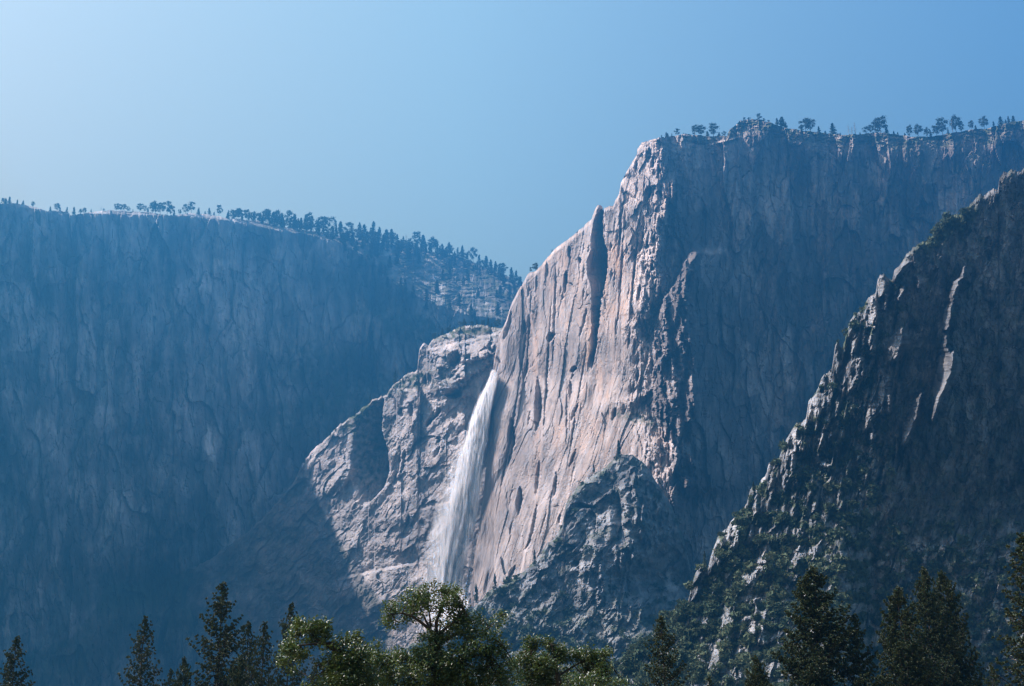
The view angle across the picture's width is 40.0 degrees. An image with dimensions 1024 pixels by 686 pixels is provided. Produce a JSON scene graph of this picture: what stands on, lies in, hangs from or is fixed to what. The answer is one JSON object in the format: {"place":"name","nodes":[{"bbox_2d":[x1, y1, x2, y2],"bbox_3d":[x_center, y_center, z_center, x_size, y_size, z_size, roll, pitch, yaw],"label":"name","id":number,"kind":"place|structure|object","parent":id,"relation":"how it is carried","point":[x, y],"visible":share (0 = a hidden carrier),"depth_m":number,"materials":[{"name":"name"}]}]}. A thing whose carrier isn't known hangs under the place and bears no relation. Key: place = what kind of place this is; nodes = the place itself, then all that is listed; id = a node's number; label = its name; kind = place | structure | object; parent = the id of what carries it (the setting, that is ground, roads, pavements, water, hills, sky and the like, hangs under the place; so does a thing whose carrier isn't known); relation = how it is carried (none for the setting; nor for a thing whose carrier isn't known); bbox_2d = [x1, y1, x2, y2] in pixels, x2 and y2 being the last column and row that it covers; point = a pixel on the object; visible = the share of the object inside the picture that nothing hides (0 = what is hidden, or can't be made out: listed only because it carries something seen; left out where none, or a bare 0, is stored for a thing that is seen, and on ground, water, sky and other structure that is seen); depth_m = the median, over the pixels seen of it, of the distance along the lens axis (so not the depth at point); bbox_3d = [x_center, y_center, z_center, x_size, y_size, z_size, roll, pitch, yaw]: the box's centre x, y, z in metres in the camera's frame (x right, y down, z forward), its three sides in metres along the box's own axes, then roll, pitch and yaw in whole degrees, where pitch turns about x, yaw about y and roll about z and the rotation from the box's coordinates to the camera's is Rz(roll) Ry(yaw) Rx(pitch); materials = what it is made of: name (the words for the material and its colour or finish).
{"place":"outdoors","nodes":[
{"label":"outdoors","id":0,"kind":"place"},
{"bbox_2d":[0,203,521,685],"bbox_3d":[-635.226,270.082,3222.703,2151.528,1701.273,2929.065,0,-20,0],"label":"mountain wall","id":1,"kind":"structure","parent":0,"point":[164,379],"depth_m":2786.65,"materials":[{"name":"stone"}]},
{"bbox_2d":[149,201,156,212],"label":"pine tree","id":2,"kind":"object","parent":1,"relation":"on","point":[151,205],"visible":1,"depth_m":3003.98,"materials":[{"name":"green plant"}]},
{"bbox_2d":[156,202,164,212],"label":"pine tree","id":3,"kind":"object","parent":1,"relation":"on","point":[161,206],"visible":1,"depth_m":2999.04,"materials":[{"name":"green plant"}]},
{"bbox_2d":[163,201,171,211],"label":"pine tree","id":4,"kind":"object","parent":1,"relation":"on","point":[168,203],"visible":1,"depth_m":3005.44,"materials":[{"name":"green plant"}]},
{"bbox_2d":[244,209,251,217],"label":"pine tree","id":5,"kind":"object","parent":1,"relation":"on","point":[246,214],"visible":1,"depth_m":3202.41,"materials":[{"name":"green plant"}]},
{"bbox_2d":[261,210,271,223],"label":"pine tree","id":6,"kind":"object","parent":1,"relation":"on","point":[266,213],"visible":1,"depth_m":3246.06,"materials":[{"name":"green plant"}]},
{"bbox_2d":[273,209,284,219],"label":"pine tree","id":7,"kind":"object","parent":1,"relation":"on","point":[281,214],"visible":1,"depth_m":3262.45,"materials":[{"name":"green plant"}]},
{"bbox_2d":[284,210,293,222],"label":"pine tree","id":8,"kind":"object","parent":1,"relation":"on","point":[289,214],"visible":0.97,"depth_m":3322.95,"materials":[{"name":"green plant"}]},
{"bbox_2d":[303,213,313,223],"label":"pine tree","id":9,"kind":"object","parent":1,"relation":"on","point":[307,215],"visible":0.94,"depth_m":3381.90,"materials":[{"name":"green plant"}]},
{"bbox_2d":[305,217,314,228],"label":"pine tree","id":10,"kind":"object","parent":1,"relation":"on","point":[311,220],"visible":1,"depth_m":3362.83,"materials":[{"name":"green plant"}]},
{"bbox_2d":[320,216,328,228],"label":"pine tree","id":11,"kind":"object","parent":1,"relation":"on","point":[325,221],"visible":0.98,"depth_m":3405.51,"materials":[{"name":"green plant"}]},
{"bbox_2d":[327,228,333,237],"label":"pine tree","id":12,"kind":"object","parent":1,"relation":"on","point":[329,233],"visible":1,"depth_m":3338.89,"materials":[{"name":"green plant"}]},
{"bbox_2d":[327,216,336,227],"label":"pine tree","id":13,"kind":"object","parent":1,"relation":"on","point":[334,222],"visible":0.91,"depth_m":3425.34,"materials":[{"name":"green plant"}]},
{"bbox_2d":[337,221,344,235],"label":"pine tree","id":14,"kind":"object","parent":1,"relation":"on","point":[340,225],"visible":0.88,"depth_m":3452.77,"materials":[{"name":"green plant"}]},
{"bbox_2d":[344,222,353,234],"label":"pine tree","id":15,"kind":"object","parent":1,"relation":"on","point":[350,225],"visible":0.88,"depth_m":3515.29,"materials":[{"name":"green plant"}]},
{"bbox_2d":[353,240,357,252],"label":"pine tree","id":16,"kind":"object","parent":1,"relation":"on","point":[355,248],"visible":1,"depth_m":3385.53,"materials":[{"name":"green plant"}]},
{"bbox_2d":[356,222,362,238],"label":"pine tree","id":17,"kind":"object","parent":1,"relation":"on","point":[359,227],"visible":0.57,"depth_m":3558.01,"materials":[{"name":"green plant"}]},
{"bbox_2d":[358,254,364,266],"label":"pine tree","id":18,"kind":"object","parent":1,"relation":"on","point":[360,260],"visible":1,"depth_m":3372.42,"materials":[{"name":"green plant"}]},
{"bbox_2d":[361,224,366,238],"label":"pine tree","id":19,"kind":"object","parent":1,"relation":"on","point":[364,230],"visible":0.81,"depth_m":3602.20,"materials":[{"name":"green plant"}]},
{"bbox_2d":[368,229,377,240],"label":"pine tree","id":20,"kind":"object","parent":1,"relation":"on","point":[371,231],"visible":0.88,"depth_m":3615.42,"materials":[{"name":"green plant"}]},
{"bbox_2d":[369,221,376,238],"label":"pine tree","id":21,"kind":"object","parent":1,"relation":"on","point":[373,226],"visible":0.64,"depth_m":3689.36,"materials":[{"name":"green plant"}]},
{"bbox_2d":[378,227,381,241],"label":"pine tree","id":22,"kind":"object","parent":1,"relation":"on","point":[379,233],"visible":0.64,"depth_m":3719.11,"materials":[{"name":"green plant"}]},
{"bbox_2d":[380,238,385,250],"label":"pine tree","id":23,"kind":"object","parent":1,"relation":"on","point":[382,244],"visible":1,"depth_m":3668.79,"materials":[{"name":"green plant"}]},
{"bbox_2d":[383,229,390,243],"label":"pine tree","id":24,"kind":"object","parent":1,"relation":"on","point":[386,233],"visible":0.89,"depth_m":3796.37,"materials":[{"name":"green plant"}]},
{"bbox_2d":[387,255,393,269],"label":"pine tree","id":25,"kind":"object","parent":1,"relation":"on","point":[389,263],"visible":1,"depth_m":3551.53,"materials":[{"name":"green plant"}]},
{"bbox_2d":[388,232,397,242],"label":"pine tree","id":26,"kind":"object","parent":1,"relation":"on","point":[393,234],"visible":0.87,"depth_m":3835.99,"materials":[{"name":"green plant"}]},
{"bbox_2d":[394,252,399,264],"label":"pine tree","id":27,"kind":"object","parent":1,"relation":"on","point":[397,261],"visible":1,"depth_m":3649.15,"materials":[{"name":"green plant"}]},
{"bbox_2d":[394,243,399,254],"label":"pine tree","id":28,"kind":"object","parent":1,"relation":"on","point":[397,248],"visible":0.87,"depth_m":3763.48,"materials":[{"name":"green plant"}]},
{"bbox_2d":[400,239,409,250],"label":"pine tree","id":29,"kind":"object","parent":1,"relation":"on","point":[403,243],"visible":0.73,"depth_m":3843.44,"materials":[{"name":"green plant"}]},
{"bbox_2d":[297,251,520,422],"bbox_3d":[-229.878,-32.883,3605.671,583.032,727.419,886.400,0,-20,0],"label":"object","id":30,"kind":"object","parent":1,"relation":"on","point":[432,303],"visible":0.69,"depth_m":3668.84,"materials":[{"name":"green plant"}]},
{"bbox_2d":[406,247,411,259],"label":"pine tree","id":31,"kind":"object","parent":1,"relation":"on","point":[409,256],"visible":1,"depth_m":3801.08,"materials":[{"name":"green plant"}]},
{"bbox_2d":[410,285,416,298],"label":"pine tree","id":32,"kind":"object","parent":1,"relation":"on","point":[412,291],"visible":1,"depth_m":3477.09,"materials":[{"name":"green plant"}]},
{"bbox_2d":[414,244,417,256],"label":"pine tree","id":33,"kind":"object","parent":1,"relation":"on","point":[415,251],"visible":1,"depth_m":3899.93,"materials":[{"name":"green plant"}]},
{"bbox_2d":[412,231,420,243],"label":"pine tree","id":34,"kind":"object","parent":1,"relation":"on","point":[417,235],"visible":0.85,"depth_m":4003.50,"materials":[{"name":"green plant"}]},
{"bbox_2d":[422,244,431,257],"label":"pine tree","id":35,"kind":"object","parent":1,"relation":"on","point":[426,251],"visible":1,"depth_m":3985.87,"materials":[{"name":"green plant"}]},
{"bbox_2d":[424,288,429,300],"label":"pine tree","id":36,"kind":"object","parent":1,"relation":"on","point":[426,295],"visible":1,"depth_m":3510.54,"materials":[{"name":"green plant"}]},
{"bbox_2d":[427,236,436,249],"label":"pine tree","id":37,"kind":"object","parent":1,"relation":"on","point":[433,244],"visible":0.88,"depth_m":4063.93,"materials":[{"name":"green plant"}]},
{"bbox_2d":[456,294,462,307],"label":"pine tree","id":38,"kind":"object","parent":1,"relation":"on","point":[459,304],"visible":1,"depth_m":3599.82,"materials":[{"name":"green plant"}]},
{"bbox_2d":[458,250,466,261],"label":"pine tree","id":39,"kind":"object","parent":1,"relation":"on","point":[462,255],"visible":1,"depth_m":4152.80,"materials":[{"name":"green plant"}]},
{"bbox_2d":[468,304,474,315],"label":"pine tree","id":40,"kind":"object","parent":1,"relation":"on","point":[470,311],"visible":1,"depth_m":3577.35,"materials":[{"name":"green plant"}]},
{"bbox_2d":[468,247,477,259],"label":"pine tree","id":41,"kind":"object","parent":1,"relation":"on","point":[472,249],"visible":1,"depth_m":4199.85,"materials":[{"name":"green plant"}]},
{"bbox_2d":[478,260,486,268],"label":"pine tree","id":42,"kind":"object","parent":1,"relation":"on","point":[481,265],"visible":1,"depth_m":4125.20,"materials":[{"name":"green plant"}]},
{"bbox_2d":[495,302,500,315],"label":"pine tree","id":43,"kind":"object","parent":1,"relation":"on","point":[497,310],"visible":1,"depth_m":3693.76,"materials":[{"name":"green plant"}]},
{"bbox_2d":[496,271,504,282],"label":"pine tree","id":44,"kind":"object","parent":1,"relation":"on","point":[499,275],"visible":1,"depth_m":4043.40,"materials":[{"name":"green plant"}]},
{"bbox_2d":[498,285,503,297],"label":"pine tree","id":45,"kind":"object","parent":1,"relation":"on","point":[500,291],"visible":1,"depth_m":3884.44,"materials":[{"name":"green plant"}]},
{"bbox_2d":[507,275,515,283],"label":"pine tree","id":46,"kind":"object","parent":1,"relation":"on","point":[512,279],"visible":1,"depth_m":4035.01,"materials":[{"name":"green plant"}]},
{"bbox_2d":[186,324,501,685],"bbox_3d":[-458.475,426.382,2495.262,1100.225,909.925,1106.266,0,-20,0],"label":"waterfall cliff","id":47,"kind":"structure","parent":0,"point":[342,537],"depth_m":2519.34,"materials":[{"name":"grey stone"}]},
{"bbox_2d":[190,373,441,653],"bbox_3d":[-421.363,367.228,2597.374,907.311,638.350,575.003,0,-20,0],"label":"cliff shrubs","id":48,"kind":"object","parent":47,"relation":"on","point":[373,407],"visible":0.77,"depth_m":2609.20,"materials":[{"name":"green plant"}]},
{"bbox_2d":[435,372,495,618],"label":"waterfall","id":49,"kind":"structure","parent":0,"point":[465,507],"depth_m":2274.39,"materials":[{"name":"liquid"}]},
{"bbox_2d":[0,0,1023,282],"label":"sky","id":50,"kind":"structure","parent":0,"point":[499,129],"materials":[{"name":"blue"}]},
{"bbox_2d":[375,454,689,685],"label":"granite spur","id":51,"kind":"structure","parent":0,"point":[655,546],"depth_m":1797.79,"materials":[{"name":"grey stone"}]},
{"bbox_2d":[473,584,478,602],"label":"pine tree","id":52,"kind":"object","parent":51,"relation":"on","point":[476,598],"visible":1,"depth_m":1745.85,"materials":[{"name":"green plant"}]},
{"bbox_2d":[492,573,496,588],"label":"pine tree","id":53,"kind":"object","parent":51,"relation":"on","point":[494,584],"visible":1,"depth_m":1751.18,"materials":[{"name":"green plant"}]},
{"bbox_2d":[379,456,682,685],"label":"spur shrubs","id":54,"kind":"object","parent":51,"relation":"on","point":[528,628],"visible":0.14,"depth_m":1706.02,"materials":[{"name":"green plant"}]},
{"bbox_2d":[532,549,536,565],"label":"pine tree","id":55,"kind":"object","parent":51,"relation":"on","point":[534,562],"visible":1,"depth_m":1777.11,"materials":[{"name":"green plant"}]},
{"bbox_2d":[616,440,621,456],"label":"pine tree","id":56,"kind":"object","parent":51,"relation":"on","point":[618,447],"visible":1,"depth_m":1936.90,"materials":[{"name":"green plant"}]},
{"bbox_2d":[471,119,1023,608],"bbox_3d":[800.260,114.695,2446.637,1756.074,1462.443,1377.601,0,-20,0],"label":"granite buttress","id":57,"kind":"structure","parent":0,"point":[695,301],"depth_m":2302.53,"materials":[{"name":"grey stone"}]},
{"bbox_2d":[692,124,697,133],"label":"pine tree","id":58,"kind":"object","parent":57,"relation":"on","point":[694,130],"visible":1,"depth_m":2430.45,"materials":[{"name":"green plant"}]},
{"bbox_2d":[697,124,705,133],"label":"pine tree","id":59,"kind":"object","parent":57,"relation":"on","point":[700,130],"visible":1,"depth_m":2431.63,"materials":[{"name":"green plant"}]},
{"bbox_2d":[708,122,719,135],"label":"pine tree","id":60,"kind":"object","parent":57,"relation":"on","point":[712,128],"visible":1,"depth_m":2478.20,"materials":[{"name":"green plant"}]},
{"bbox_2d":[778,117,785,126],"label":"pine tree","id":61,"kind":"object","parent":57,"relation":"on","point":[781,121],"visible":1,"depth_m":2522.88,"materials":[{"name":"green plant"}]},
{"bbox_2d":[798,118,812,131],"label":"pine tree","id":62,"kind":"object","parent":57,"relation":"on","point":[808,122],"visible":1,"depth_m":2524.22,"materials":[{"name":"green plant"}]},
{"bbox_2d":[804,119,815,130],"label":"pine tree","id":63,"kind":"object","parent":57,"relation":"on","point":[812,125],"visible":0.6,"depth_m":2559.42,"materials":[{"name":"green plant"}]},
{"bbox_2d":[642,121,1020,416],"bbox_3d":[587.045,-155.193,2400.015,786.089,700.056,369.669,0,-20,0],"label":"rim shrubs","id":64,"kind":"object","parent":57,"relation":"on","point":[1018,124],"visible":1,"depth_m":2583.87,"materials":[{"name":"green plant"}]},
{"bbox_2d":[829,123,836,133],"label":"pine tree","id":65,"kind":"object","parent":57,"relation":"on","point":[832,129],"visible":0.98,"depth_m":2592.06,"materials":[{"name":"green plant"}]},
{"bbox_2d":[871,121,879,130],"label":"pine tree","id":66,"kind":"object","parent":57,"relation":"on","point":[874,123],"visible":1,"depth_m":2592.53,"materials":[{"name":"green plant"}]},
{"bbox_2d":[873,115,887,132],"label":"pine tree","id":67,"kind":"object","parent":57,"relation":"on","point":[882,122],"visible":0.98,"depth_m":2600.76,"materials":[{"name":"green plant"}]},
{"bbox_2d":[906,124,912,135],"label":"pine tree","id":68,"kind":"object","parent":57,"relation":"on","point":[908,129],"visible":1,"depth_m":2615.07,"materials":[{"name":"green plant"}]},
{"bbox_2d":[913,124,923,134],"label":"pine tree","id":69,"kind":"object","parent":57,"relation":"on","point":[916,131],"visible":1,"depth_m":2637.93,"materials":[{"name":"green plant"}]},
{"bbox_2d":[931,125,939,134],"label":"pine tree","id":70,"kind":"object","parent":57,"relation":"on","point":[936,128],"visible":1,"depth_m":2658.51,"materials":[{"name":"green plant"}]},
{"bbox_2d":[936,117,949,134],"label":"pine tree","id":71,"kind":"object","parent":57,"relation":"on","point":[943,127],"visible":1,"depth_m":2667.03,"materials":[{"name":"green plant"}]},
{"bbox_2d":[949,114,962,128],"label":"pine tree","id":72,"kind":"object","parent":57,"relation":"on","point":[954,122],"visible":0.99,"depth_m":2672.89,"materials":[{"name":"green plant"}]},
{"bbox_2d":[978,116,988,128],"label":"pine tree","id":73,"kind":"object","parent":57,"relation":"on","point":[983,121],"visible":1,"depth_m":2687.27,"materials":[{"name":"green plant"}]},
{"bbox_2d":[602,168,1023,685],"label":"rocky ridge","id":74,"kind":"structure","parent":0,"point":[947,365],"depth_m":993.50,"materials":[{"name":"stone"}]},
{"bbox_2d":[702,551,706,566],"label":"pine tree","id":75,"kind":"object","parent":74,"relation":"on","point":[704,562],"visible":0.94,"depth_m":935.59,"materials":[{"name":"green plant"}]},
{"bbox_2d":[589,207,1023,685],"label":"ridge shrubs","id":76,"kind":"object","parent":74,"relation":"on","point":[684,610],"visible":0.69,"depth_m":920.38,"materials":[{"name":"green plant"}]},
{"label":"ground","id":77,"kind":"structure","parent":0,"visible":0},
{"bbox_2d":[0,635,35,685],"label":"pine tree","id":78,"kind":"object","parent":77,"relation":"on","point":[11,659],"visible":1,"depth_m":147.02,"materials":[{"name":"green plant"}]},
{"bbox_2d":[117,615,167,685],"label":"pine tree","id":79,"kind":"object","parent":77,"relation":"on","point":[141,670],"visible":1,"depth_m":147.60,"materials":[{"name":"green plant"}]},
{"bbox_2d":[164,669,174,685],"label":"pine tree","id":80,"kind":"object","parent":77,"relation":"on","point":[170,673],"visible":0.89,"depth_m":185.87,"materials":[{"name":"green plant"}]},
{"bbox_2d":[174,656,191,685],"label":"pine tree","id":81,"kind":"object","parent":77,"relation":"on","point":[180,678],"visible":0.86,"depth_m":171.22,"materials":[{"name":"green plant"}]},
{"bbox_2d":[171,581,252,685],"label":"pine tree","id":82,"kind":"object","parent":77,"relation":"on","point":[220,676],"visible":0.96,"depth_m":137.86,"materials":[{"name":"green plant"}]},
{"bbox_2d":[227,655,251,685],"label":"pine tree","id":83,"kind":"object","parent":77,"relation":"on","point":[238,678],"visible":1,"depth_m":122.22,"materials":[{"name":"green plant"}]},
{"bbox_2d":[230,621,261,685],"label":"pine tree","id":84,"kind":"object","parent":77,"relation":"on","point":[250,644],"visible":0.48,"depth_m":142.86,"materials":[{"name":"green plant"}]},
{"bbox_2d":[243,621,275,685],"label":"pine tree","id":85,"kind":"object","parent":77,"relation":"on","point":[261,680],"visible":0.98,"depth_m":132.47,"materials":[{"name":"green plant"}]},
{"bbox_2d":[270,602,308,685],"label":"pine tree","id":86,"kind":"object","parent":77,"relation":"on","point":[284,626],"visible":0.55,"depth_m":157.09,"materials":[{"name":"green plant"}]},
{"bbox_2d":[306,663,321,685],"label":"pine tree","id":87,"kind":"object","parent":77,"relation":"on","point":[312,672],"visible":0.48,"depth_m":137.10,"materials":[{"name":"green plant"}]},
{"bbox_2d":[271,614,386,685],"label":"oak tree","id":88,"kind":"object","parent":77,"relation":"on","point":[343,667],"visible":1,"depth_m":41.14,"materials":[{"name":"green plant"}]},
{"bbox_2d":[358,578,523,685],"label":"oak tree","id":89,"kind":"object","parent":77,"relation":"on","point":[441,665],"visible":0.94,"depth_m":45.14,"materials":[{"name":"green plant"}]},
{"bbox_2d":[507,632,629,685],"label":"oak tree","id":90,"kind":"object","parent":77,"relation":"on","point":[536,671],"visible":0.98,"depth_m":49.09,"materials":[{"name":"green plant"}]},
{"bbox_2d":[642,615,690,685],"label":"pine tree","id":91,"kind":"object","parent":77,"relation":"on","point":[666,667],"visible":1,"depth_m":127.64,"materials":[{"name":"green plant"}]},
{"bbox_2d":[705,675,713,685],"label":"pine tree","id":92,"kind":"object","parent":77,"relation":"on","point":[710,681],"visible":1,"depth_m":146.72,"materials":[{"name":"green plant"}]},
{"bbox_2d":[744,655,769,685],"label":"pine tree","id":93,"kind":"object","parent":77,"relation":"on","point":[759,677],"visible":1,"depth_m":136.85,"materials":[{"name":"green plant"}]},
{"bbox_2d":[765,565,870,685],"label":"pine tree","id":94,"kind":"object","parent":77,"relation":"on","point":[816,670],"visible":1,"depth_m":147.13,"materials":[{"name":"green plant"}]},
{"bbox_2d":[833,613,886,685],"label":"pine tree","id":95,"kind":"object","parent":77,"relation":"on","point":[856,624],"visible":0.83,"depth_m":147.25,"materials":[{"name":"green plant"}]},
{"bbox_2d":[861,585,944,685],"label":"pine tree","id":96,"kind":"object","parent":77,"relation":"on","point":[905,668],"visible":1,"depth_m":137.33,"materials":[{"name":"green plant"}]},
{"bbox_2d":[896,566,968,685],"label":"pine tree","id":97,"kind":"object","parent":77,"relation":"on","point":[940,646],"visible":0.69,"depth_m":162.39,"materials":[{"name":"green plant"}]},
{"bbox_2d":[926,570,988,685],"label":"pine tree","id":98,"kind":"object","parent":77,"relation":"on","point":[943,585],"visible":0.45,"depth_m":167.64,"materials":[{"name":"green plant"}]},
{"bbox_2d":[982,662,1000,685],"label":"pine tree","id":99,"kind":"object","parent":77,"relation":"on","point":[990,682],"visible":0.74,"depth_m":132.11,"materials":[{"name":"green plant"}]},
{"bbox_2d":[987,532,1023,685],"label":"pine tree","id":100,"kind":"object","parent":77,"relation":"on","point":[1019,550],"visible":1,"depth_m":119.40,"materials":[{"name":"green plant"}]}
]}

